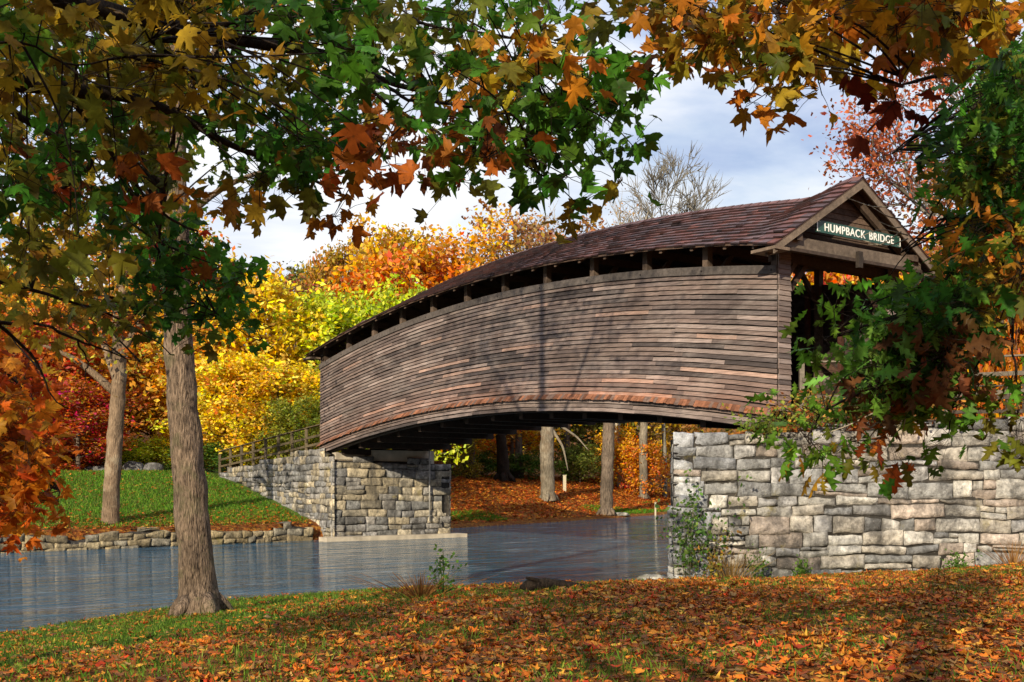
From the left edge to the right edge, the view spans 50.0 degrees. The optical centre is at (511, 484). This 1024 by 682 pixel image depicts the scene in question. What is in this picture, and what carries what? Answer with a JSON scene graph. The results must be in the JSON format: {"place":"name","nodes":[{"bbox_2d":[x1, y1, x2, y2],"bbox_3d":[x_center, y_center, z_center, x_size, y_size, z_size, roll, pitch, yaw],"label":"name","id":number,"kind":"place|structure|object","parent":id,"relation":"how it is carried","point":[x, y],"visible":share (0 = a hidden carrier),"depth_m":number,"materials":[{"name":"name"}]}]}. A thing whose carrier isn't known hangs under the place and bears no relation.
{"place":"outdoors","nodes":[
{"label":"outdoors","id":0,"kind":"place"},
{"bbox_2d":[20,469,307,529],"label":"lawn grass","id":1,"kind":"structure","parent":0,"point":[133,500],"depth_m":61.06,"materials":[{"name":"green plant"}]},
{"bbox_2d":[224,459,442,471],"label":"approach bank","id":2,"kind":"structure","parent":0,"point":[438,462],"depth_m":62.46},
{"bbox_2d":[0,514,670,634],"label":"river water","id":3,"kind":"structure","parent":0,"point":[40,588],"depth_m":40.64,"materials":[{"name":"grey liquid"}]},
{"bbox_2d":[0,364,1023,681],"bbox_3d":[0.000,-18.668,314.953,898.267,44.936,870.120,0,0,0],"label":"ground","id":4,"kind":"structure","parent":0,"point":[98,530],"depth_m":14.13,"materials":[{"name":"brown plant"}]},
{"bbox_2d":[0,287,39,424],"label":"autumn tree","id":5,"kind":"object","parent":4,"relation":"on","point":[18,300],"visible":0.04,"depth_m":79.04,"materials":[{"name":"orange plant"}]},
{"bbox_2d":[0,309,82,561],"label":"maple tree","id":6,"kind":"object","parent":4,"relation":"on","point":[23,483],"visible":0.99,"depth_m":10.10,"materials":[{"name":"orange plant"}]},
{"bbox_2d":[0,270,90,369],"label":"autumn tree","id":7,"kind":"object","parent":4,"relation":"on","point":[27,298],"visible":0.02,"depth_m":81.17,"materials":[{"name":"orange plant"}]},
{"bbox_2d":[0,306,135,463],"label":"autumn tree","id":8,"kind":"object","parent":4,"relation":"on","point":[68,364],"visible":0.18,"depth_m":74.46,"materials":[{"name":"red plant"}]},
{"bbox_2d":[43,442,103,470],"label":"shrub","id":9,"kind":"object","parent":4,"relation":"on","point":[72,466],"visible":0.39,"depth_m":73.11,"materials":[{"name":"red plant"}]},
{"bbox_2d":[0,283,167,464],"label":"autumn tree","id":10,"kind":"object","parent":4,"relation":"on","point":[141,390],"visible":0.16,"depth_m":79.19,"materials":[{"name":"orange plant"}]},
{"bbox_2d":[26,373,154,472],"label":"autumn tree","id":11,"kind":"object","parent":4,"relation":"on","point":[91,394],"visible":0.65,"depth_m":71.83,"materials":[{"name":"red plant"}]},
{"bbox_2d":[84,466,103,470],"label":"boulder","id":12,"kind":"object","parent":4,"relation":"on","point":[88,468],"visible":0.29,"depth_m":74.03,"materials":[{"name":"stone"}]},
{"bbox_2d":[80,438,145,464],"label":"shrub","id":13,"kind":"object","parent":4,"relation":"on","point":[102,462],"visible":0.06,"depth_m":78.82,"materials":[{"name":"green plant"}]},
{"bbox_2d":[0,199,241,524],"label":"sycamore tree","id":14,"kind":"object","parent":4,"relation":"on","point":[115,388],"visible":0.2,"depth_m":53.18,"materials":[{"name":"leaf"},{"name":"tan bark"}]},
{"bbox_2d":[95,434,170,465],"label":"shrub","id":15,"kind":"object","parent":4,"relation":"on","point":[142,454],"visible":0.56,"depth_m":77.12,"materials":[{"name":"green plant"}]},
{"bbox_2d":[122,461,143,470],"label":"boulder","id":16,"kind":"object","parent":4,"relation":"on","point":[131,465],"visible":0.62,"depth_m":74.07,"materials":[{"name":"stone"}]},
{"bbox_2d":[143,462,163,470],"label":"boulder","id":17,"kind":"object","parent":4,"relation":"on","point":[152,466],"visible":0.6,"depth_m":74.11,"materials":[{"name":"stone"}]},
{"bbox_2d":[69,274,240,462],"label":"autumn tree","id":18,"kind":"object","parent":4,"relation":"on","point":[147,433],"depth_m":85.53,"materials":[{"name":"yellow plant"}]},
{"bbox_2d":[0,522,313,552],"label":"stone revetment","id":19,"kind":"object","parent":4,"relation":"on","point":[156,537],"visible":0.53,"depth_m":52.42,"materials":[{"name":"stone"}]},
{"bbox_2d":[8,469,310,539],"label":"lawn leaves","id":20,"kind":"object","parent":4,"relation":"on","point":[143,513],"visible":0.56,"depth_m":57.35,"materials":[{"name":"orange plant"}]},
{"bbox_2d":[132,426,216,469],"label":"shrub","id":21,"kind":"object","parent":4,"relation":"on","point":[166,435],"visible":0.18,"depth_m":79.14,"materials":[{"name":"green plant"}]},
{"bbox_2d":[126,310,266,445],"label":"autumn tree","id":22,"kind":"object","parent":4,"relation":"on","point":[162,401],"visible":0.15,"depth_m":80.47,"materials":[{"name":"yellow plant"}]},
{"bbox_2d":[158,440,239,472],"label":"shrub","id":23,"kind":"object","parent":4,"relation":"on","point":[209,448],"visible":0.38,"depth_m":76.14,"materials":[{"name":"green plant"}]},
{"bbox_2d":[146,347,302,469],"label":"autumn tree","id":24,"kind":"object","parent":4,"relation":"on","point":[218,406],"visible":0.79,"depth_m":76.25,"materials":[{"name":"yellow plant"}]},
{"bbox_2d":[160,284,292,466],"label":"autumn tree","id":25,"kind":"object","parent":4,"relation":"on","point":[249,355],"visible":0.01,"depth_m":91.70,"materials":[{"name":"yellow plant"}]},
{"bbox_2d":[163,252,342,432],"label":"autumn tree","id":26,"kind":"object","parent":4,"relation":"on","point":[266,292],"visible":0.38,"depth_m":83.17,"materials":[{"name":"yellow plant"}]},
{"bbox_2d":[199,357,320,465],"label":"autumn tree","id":27,"kind":"object","parent":4,"relation":"on","point":[303,373],"visible":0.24,"depth_m":78.42,"materials":[{"name":"yellow plant"}]},
{"bbox_2d":[222,424,303,465],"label":"shrub","id":28,"kind":"object","parent":4,"relation":"on","point":[257,454],"visible":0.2,"depth_m":75.69,"materials":[{"name":"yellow plant"}]},
{"bbox_2d":[218,424,320,474],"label":"rail fence","id":29,"kind":"object","parent":4,"relation":"on","point":[292,441],"visible":0.88,"depth_m":67.03,"materials":[{"name":"brown wood"}]},
{"bbox_2d":[0,0,585,616],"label":"maple tree","id":30,"kind":"object","parent":4,"relation":"on","point":[198,590],"visible":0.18,"depth_m":22.00,"materials":[{"name":"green plant"}]},
{"bbox_2d":[259,262,331,391],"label":"autumn tree","id":31,"kind":"object","parent":4,"relation":"on","point":[302,285],"visible":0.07,"depth_m":105.98,"materials":[{"name":"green plant"}]},
{"bbox_2d":[267,260,332,354],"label":"autumn tree","id":32,"kind":"object","parent":4,"relation":"on","point":[292,270],"visible":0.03,"depth_m":127.03,"materials":[{"name":"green plant"}]},
{"bbox_2d":[254,393,347,458],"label":"autumn tree","id":33,"kind":"object","parent":4,"relation":"on","point":[284,409],"visible":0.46,"depth_m":74.84,"materials":[{"name":"green plant"}]},
{"bbox_2d":[268,282,380,421],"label":"autumn tree","id":34,"kind":"object","parent":4,"relation":"on","point":[336,309],"visible":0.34,"depth_m":83.76,"materials":[{"name":"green plant"}]},
{"bbox_2d":[293,236,370,448],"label":"autumn tree","id":35,"kind":"object","parent":4,"relation":"on","point":[329,259],"visible":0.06,"depth_m":110.73,"materials":[{"name":"orange plant"}]},
{"bbox_2d":[0,0,673,408],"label":"maple tree","id":36,"kind":"object","parent":4,"relation":"on","point":[578,102],"visible":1,"depth_m":5.38,"materials":[{"name":"green plant"}]},
{"bbox_2d":[219,448,466,541],"bbox_3d":[-11.275,1.440,67.350,8.600,6.820,18.500,0,0,-34],"label":"stone abutment","id":37,"kind":"object","parent":4,"relation":"on","point":[379,495],"visible":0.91,"depth_m":60.63,"materials":[{"name":"stone"}]},
{"bbox_2d":[427,450,431,520],"bbox_3d":[-4.631,-0.200,61.550,0.200,4.501,0.175,0,0,-34],"label":"gauge pipe","id":38,"kind":"object","parent":37,"relation":"attached to","point":[429,492],"visible":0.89,"depth_m":61.48,"materials":[{"name":"grey metal"}]},
{"bbox_2d":[303,176,934,454],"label":"covered bridge","id":39,"kind":"structure","parent":37,"relation":"on","point":[682,318],"depth_m":39.91,"materials":[{"name":"brown wood"}]},
{"bbox_2d":[815,220,900,247],"bbox_3d":[10.795,-7.770,34.134,4.000,0.360,0.066,0,0,-34],"label":"bridge sign","id":40,"kind":"object","parent":39,"relation":"attached to","point":[835,229],"visible":0.98,"depth_m":34.00,"materials":[{"name":"green paint"}]},
{"bbox_2d":[9,265,742,486],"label":"woodland","id":41,"kind":"object","parent":4,"relation":"on","point":[715,430],"visible":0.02,"depth_m":127.00,"materials":[{"name":"orange plant"}]},
{"bbox_2d":[327,212,440,315],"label":"autumn tree","id":42,"kind":"object","parent":4,"relation":"on","point":[400,239],"visible":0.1,"depth_m":96.49,"materials":[{"name":"orange plant"}]},
{"bbox_2d":[311,234,496,456],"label":"autumn tree","id":43,"kind":"object","parent":4,"relation":"on","point":[437,269],"visible":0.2,"depth_m":88.34,"materials":[{"name":"orange plant"}]},
{"bbox_2d":[338,273,469,467],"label":"autumn tree","id":44,"kind":"object","parent":4,"relation":"on","point":[384,294],"visible":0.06,"depth_m":82.81,"materials":[{"name":"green plant"}]},
{"bbox_2d":[345,571,522,599],"bbox_3d":[-1.943,2.037,22.352,3.164,0.558,3.702,0,0,-34],"label":"grass tuft","id":45,"kind":"object","parent":4,"relation":"on","point":[421,591],"visible":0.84,"depth_m":21.89,"materials":[{"name":"green plant"}]},
{"bbox_2d":[424,544,467,594],"bbox_3d":[-1.342,1.749,22.153,0.622,1.140,0.860,0,0,31],"label":"weed","id":46,"kind":"object","parent":4,"relation":"on","point":[441,569],"visible":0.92,"depth_m":22.12,"materials":[{"name":"green plant"}]},
{"bbox_2d":[390,203,525,478],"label":"autumn tree","id":47,"kind":"object","parent":4,"relation":"on","point":[475,239],"visible":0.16,"depth_m":99.33,"materials":[{"name":"orange plant"}]},
{"bbox_2d":[433,439,485,479],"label":"shrub","id":48,"kind":"object","parent":4,"relation":"on","point":[472,468],"visible":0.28,"depth_m":97.67,"materials":[{"name":"green plant"}]},
{"bbox_2d":[446,449,496,477],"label":"shrub","id":49,"kind":"object","parent":4,"relation":"on","point":[487,463],"visible":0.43,"depth_m":103.06,"materials":[{"name":"green plant"}]},
{"bbox_2d":[434,437,525,471],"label":"autumn tree","id":50,"kind":"object","parent":4,"relation":"on","point":[487,452],"visible":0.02,"depth_m":110.03,"materials":[{"name":"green plant"}]},
{"bbox_2d":[493,434,515,481],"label":"maple tree","id":51,"kind":"object","parent":4,"relation":"on","point":[503,473],"visible":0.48,"depth_m":97.54,"materials":[{"name":"brown plant"}]},
{"bbox_2d":[0,560,1023,681],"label":"fallen leaves","id":52,"kind":"object","parent":4,"relation":"on","point":[965,646],"visible":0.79,"depth_m":13.22,"materials":[{"name":"orange plant"}]},
{"bbox_2d":[460,203,565,478],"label":"autumn tree","id":53,"kind":"object","parent":4,"relation":"on","point":[516,226],"visible":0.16,"depth_m":102.63,"materials":[{"name":"orange plant"}]},
{"bbox_2d":[466,424,581,474],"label":"autumn tree","id":54,"kind":"object","parent":4,"relation":"on","point":[535,441],"visible":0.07,"depth_m":107.54,"materials":[{"name":"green plant"}]},
{"bbox_2d":[492,449,571,480],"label":"shrub","id":55,"kind":"object","parent":4,"relation":"on","point":[530,460],"visible":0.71,"depth_m":103.05,"materials":[{"name":"green plant"}]},
{"bbox_2d":[499,197,580,257],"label":"autumn tree","id":56,"kind":"object","parent":4,"relation":"on","point":[524,247],"visible":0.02,"depth_m":116.87,"materials":[{"name":"orange plant"}]},
{"bbox_2d":[508,207,606,477],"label":"autumn tree","id":57,"kind":"object","parent":4,"relation":"on","point":[591,228],"visible":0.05,"depth_m":111.69,"materials":[{"name":"orange plant"}]},
{"bbox_2d":[450,501,666,520],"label":"bank grass","id":58,"kind":"structure","parent":4,"relation":"on","point":[631,511],"depth_m":79.93,"materials":[{"name":"green plant"}]},
{"bbox_2d":[520,577,596,591],"bbox_3d":[0.951,1.836,20.072,1.638,0.305,0.300,0,0,5],"label":"driftwood log","id":59,"kind":"object","parent":4,"relation":"on","point":[531,583],"visible":0.68,"depth_m":20.00,"materials":[{"name":"brown wood"}]},
{"bbox_2d":[450,474,670,523],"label":"bank leaves","id":60,"kind":"object","parent":4,"relation":"on","point":[479,481],"visible":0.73,"depth_m":92.71,"materials":[{"name":"orange plant"}]},
{"bbox_2d":[539,427,587,501],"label":"sycamore tree","id":61,"kind":"object","parent":4,"relation":"on","point":[547,473],"visible":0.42,"depth_m":91.50,"materials":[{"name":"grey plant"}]},
{"bbox_2d":[563,475,565,491],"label":"marker post","id":62,"kind":"object","parent":4,"relation":"on","point":[564,482],"visible":0.82,"depth_m":98.86,"materials":[{"name":"white wood"}]},
{"bbox_2d":[554,441,614,483],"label":"shrub","id":63,"kind":"object","parent":4,"relation":"on","point":[577,458],"visible":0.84,"depth_m":107.19,"materials":[{"name":"green plant"}]},
{"bbox_2d":[529,422,639,475],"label":"autumn tree","id":64,"kind":"object","parent":4,"relation":"on","point":[578,431],"visible":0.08,"depth_m":115.26,"materials":[{"name":"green plant"}]},
{"bbox_2d":[596,423,614,515],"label":"sycamore tree","id":65,"kind":"object","parent":4,"relation":"on","point":[606,489],"visible":0.49,"depth_m":89.56,"materials":[{"name":"plant"}]},
{"bbox_2d":[588,423,655,483],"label":"shrub","id":66,"kind":"object","parent":4,"relation":"on","point":[622,439],"visible":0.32,"depth_m":111.35,"materials":[{"name":"orange plant"}]},
{"bbox_2d":[615,512,629,515],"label":"stone slab","id":67,"kind":"structure","parent":4,"relation":"on","point":[621,514],"depth_m":90.12,"materials":[{"name":"stone"}]},
{"bbox_2d":[599,188,667,487],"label":"bare tree","id":68,"kind":"object","parent":4,"relation":"on","point":[618,424],"visible":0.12,"depth_m":111.84,"materials":[{"name":"grey plant"}]},
{"bbox_2d":[613,434,670,497],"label":"shrub","id":69,"kind":"object","parent":4,"relation":"on","point":[652,459],"visible":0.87,"depth_m":108.79,"materials":[{"name":"orange plant"}]},
{"bbox_2d":[585,422,699,478],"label":"autumn tree","id":70,"kind":"object","parent":4,"relation":"on","point":[677,428],"visible":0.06,"depth_m":121.15,"materials":[{"name":"orange plant"}]},
{"bbox_2d":[638,422,650,498],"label":"sycamore tree","id":71,"kind":"object","parent":4,"relation":"on","point":[643,468],"visible":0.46,"depth_m":107.67,"materials":[{"name":"beige plant"}]},
{"bbox_2d":[635,574,668,579],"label":"stone slab","id":72,"kind":"structure","parent":4,"relation":"on","point":[652,576],"depth_m":31.84,"materials":[{"name":"stone"}]},
{"bbox_2d":[600,138,731,496],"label":"bare tree","id":73,"kind":"object","parent":4,"relation":"on","point":[693,205],"visible":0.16,"depth_m":112.15,"materials":[{"name":"grey plant"}]},
{"bbox_2d":[655,468,751,577],"bbox_3d":[5.525,1.212,31.671,2.369,3.415,1.988,0,0,41],"label":"sapling","id":74,"kind":"object","parent":4,"relation":"on","point":[685,560],"visible":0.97,"depth_m":31.62,"materials":[{"name":"leaf"},{"name":"bark"}]},
{"bbox_2d":[691,527,741,576],"bbox_3d":[5.883,2.063,31.753,1.575,1.657,0.777,0,0,-22],"label":"weed","id":75,"kind":"object","parent":4,"relation":"on","point":[710,566],"visible":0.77,"depth_m":31.73,"materials":[{"name":"green plant"}]},
{"bbox_2d":[666,549,777,577],"bbox_3d":[6.108,2.359,31.602,2.836,0.993,2.452,0,0,32],"label":"grass tuft","id":76,"kind":"object","parent":4,"relation":"on","point":[732,571],"visible":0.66,"depth_m":31.50,"materials":[{"name":"plant"}]},
{"bbox_2d":[740,544,771,576],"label":"weed","id":77,"kind":"object","parent":4,"relation":"on","point":[757,573],"visible":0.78,"depth_m":31.74,"materials":[{"name":"green plant"}]},
{"bbox_2d":[577,0,1023,159],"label":"maple tree","id":78,"kind":"object","parent":4,"relation":"on","point":[798,31],"visible":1,"depth_m":5.17,"materials":[{"name":"orange plant"}]},
{"bbox_2d":[791,554,813,575],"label":"weed","id":79,"kind":"object","parent":4,"relation":"on","point":[801,570],"visible":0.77,"depth_m":31.44,"materials":[{"name":"green plant"}]},
{"bbox_2d":[742,271,867,430],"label":"autumn tree","id":80,"kind":"object","parent":4,"relation":"on","point":[837,278],"visible":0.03,"depth_m":71.54,"materials":[{"name":"orange plant"}]},
{"bbox_2d":[666,417,1023,578],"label":"stone wall","id":81,"kind":"structure","parent":4,"relation":"on","point":[966,503],"depth_m":32.35,"materials":[{"name":"stone"}]},
{"bbox_2d":[724,406,791,439],"bbox_3d":[7.489,-1.740,32.485,2.229,1.161,1.966,0,0,0],"label":"shrub","id":82,"kind":"object","parent":81,"relation":"on","point":[758,423],"visible":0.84,"depth_m":32.28,"materials":[{"name":"green plant"}]},
{"bbox_2d":[722,388,846,435],"bbox_3d":[8.415,-2.099,32.135,3.866,1.430,3.149,0,0,-14],"label":"shrub","id":83,"kind":"object","parent":81,"relation":"on","point":[798,410],"visible":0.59,"depth_m":32.13,"materials":[{"name":"leaves"},{"name":"twigs"}]},
{"bbox_2d":[792,383,1015,423],"bbox_3d":[10.785,-2.226,32.114,5.308,1.311,5.646,0,0,0],"label":"shrub","id":84,"kind":"object","parent":81,"relation":"on","point":[824,397],"visible":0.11,"depth_m":31.82,"materials":[{"name":"green plant"}]},
{"bbox_2d":[799,354,1023,415],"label":"rail fence","id":85,"kind":"object","parent":81,"relation":"on","point":[802,379],"visible":0.09,"depth_m":33.05,"materials":[{"name":"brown wood"}]},
{"bbox_2d":[744,29,1023,500],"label":"oak tree","id":86,"kind":"object","parent":4,"relation":"on","point":[926,333],"visible":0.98,"depth_m":7.71,"materials":[{"name":"green plant"}]},
{"bbox_2d":[856,233,946,283],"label":"autumn tree","id":87,"kind":"object","parent":4,"relation":"on","point":[924,249],"visible":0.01,"depth_m":67.49,"materials":[{"name":"orange plant"}]},
{"bbox_2d":[801,36,1023,408],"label":"autumn tree","id":88,"kind":"object","parent":4,"relation":"on","point":[876,141],"visible":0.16,"depth_m":49.29,"materials":[{"name":"leaves"},{"name":"grey twig"}]},
{"bbox_2d":[885,139,972,253],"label":"autumn tree","id":89,"kind":"object","parent":4,"relation":"on","point":[921,220],"visible":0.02,"depth_m":83.50,"materials":[{"name":"red plant"}]},
{"bbox_2d":[939,549,985,567],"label":"weed","id":90,"kind":"object","parent":4,"relation":"on","point":[957,564],"visible":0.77,"depth_m":31.34,"materials":[{"name":"green plant"}]},
{"bbox_2d":[930,245,1021,417],"bbox_3d":[21.317,-3.309,52.058,6.130,16.316,5.423,0,0,17],"label":"shrub","id":91,"kind":"object","parent":4,"relation":"on","point":[957,402],"depth_m":50.89,"materials":[{"name":"orange plant"}]},
{"bbox_2d":[957,292,1023,417],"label":"shrub","id":92,"kind":"object","parent":4,"relation":"on","point":[1018,346],"visible":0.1,"depth_m":49.26,"materials":[{"name":"orange plant"}]},
{"bbox_2d":[975,541,1023,564],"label":"grass tuft","id":93,"kind":"object","parent":4,"relation":"on","point":[1016,556],"visible":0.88,"depth_m":31.19,"materials":[{"name":"brown plant"}]},
{"bbox_2d":[0,0,1023,338],"label":"sky","id":94,"kind":"structure","parent":0,"point":[689,112],"materials":[{"name":"white"}]},
{"bbox_2d":[728,417,1003,437],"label":"approach bank","id":95,"kind":"structure","parent":0,"point":[784,427],"depth_m":32.57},
{"bbox_2d":[940,384,1021,416],"bbox_3d":[20.749,-2.855,39.944,10.645,1.810,0.342,0,0,-1],"label":"rail fence","id":96,"kind":"object","parent":95,"relation":"on","point":[1006,397],"visible":0.14,"depth_m":39.76,"materials":[{"name":"brown wood"}]}
]}

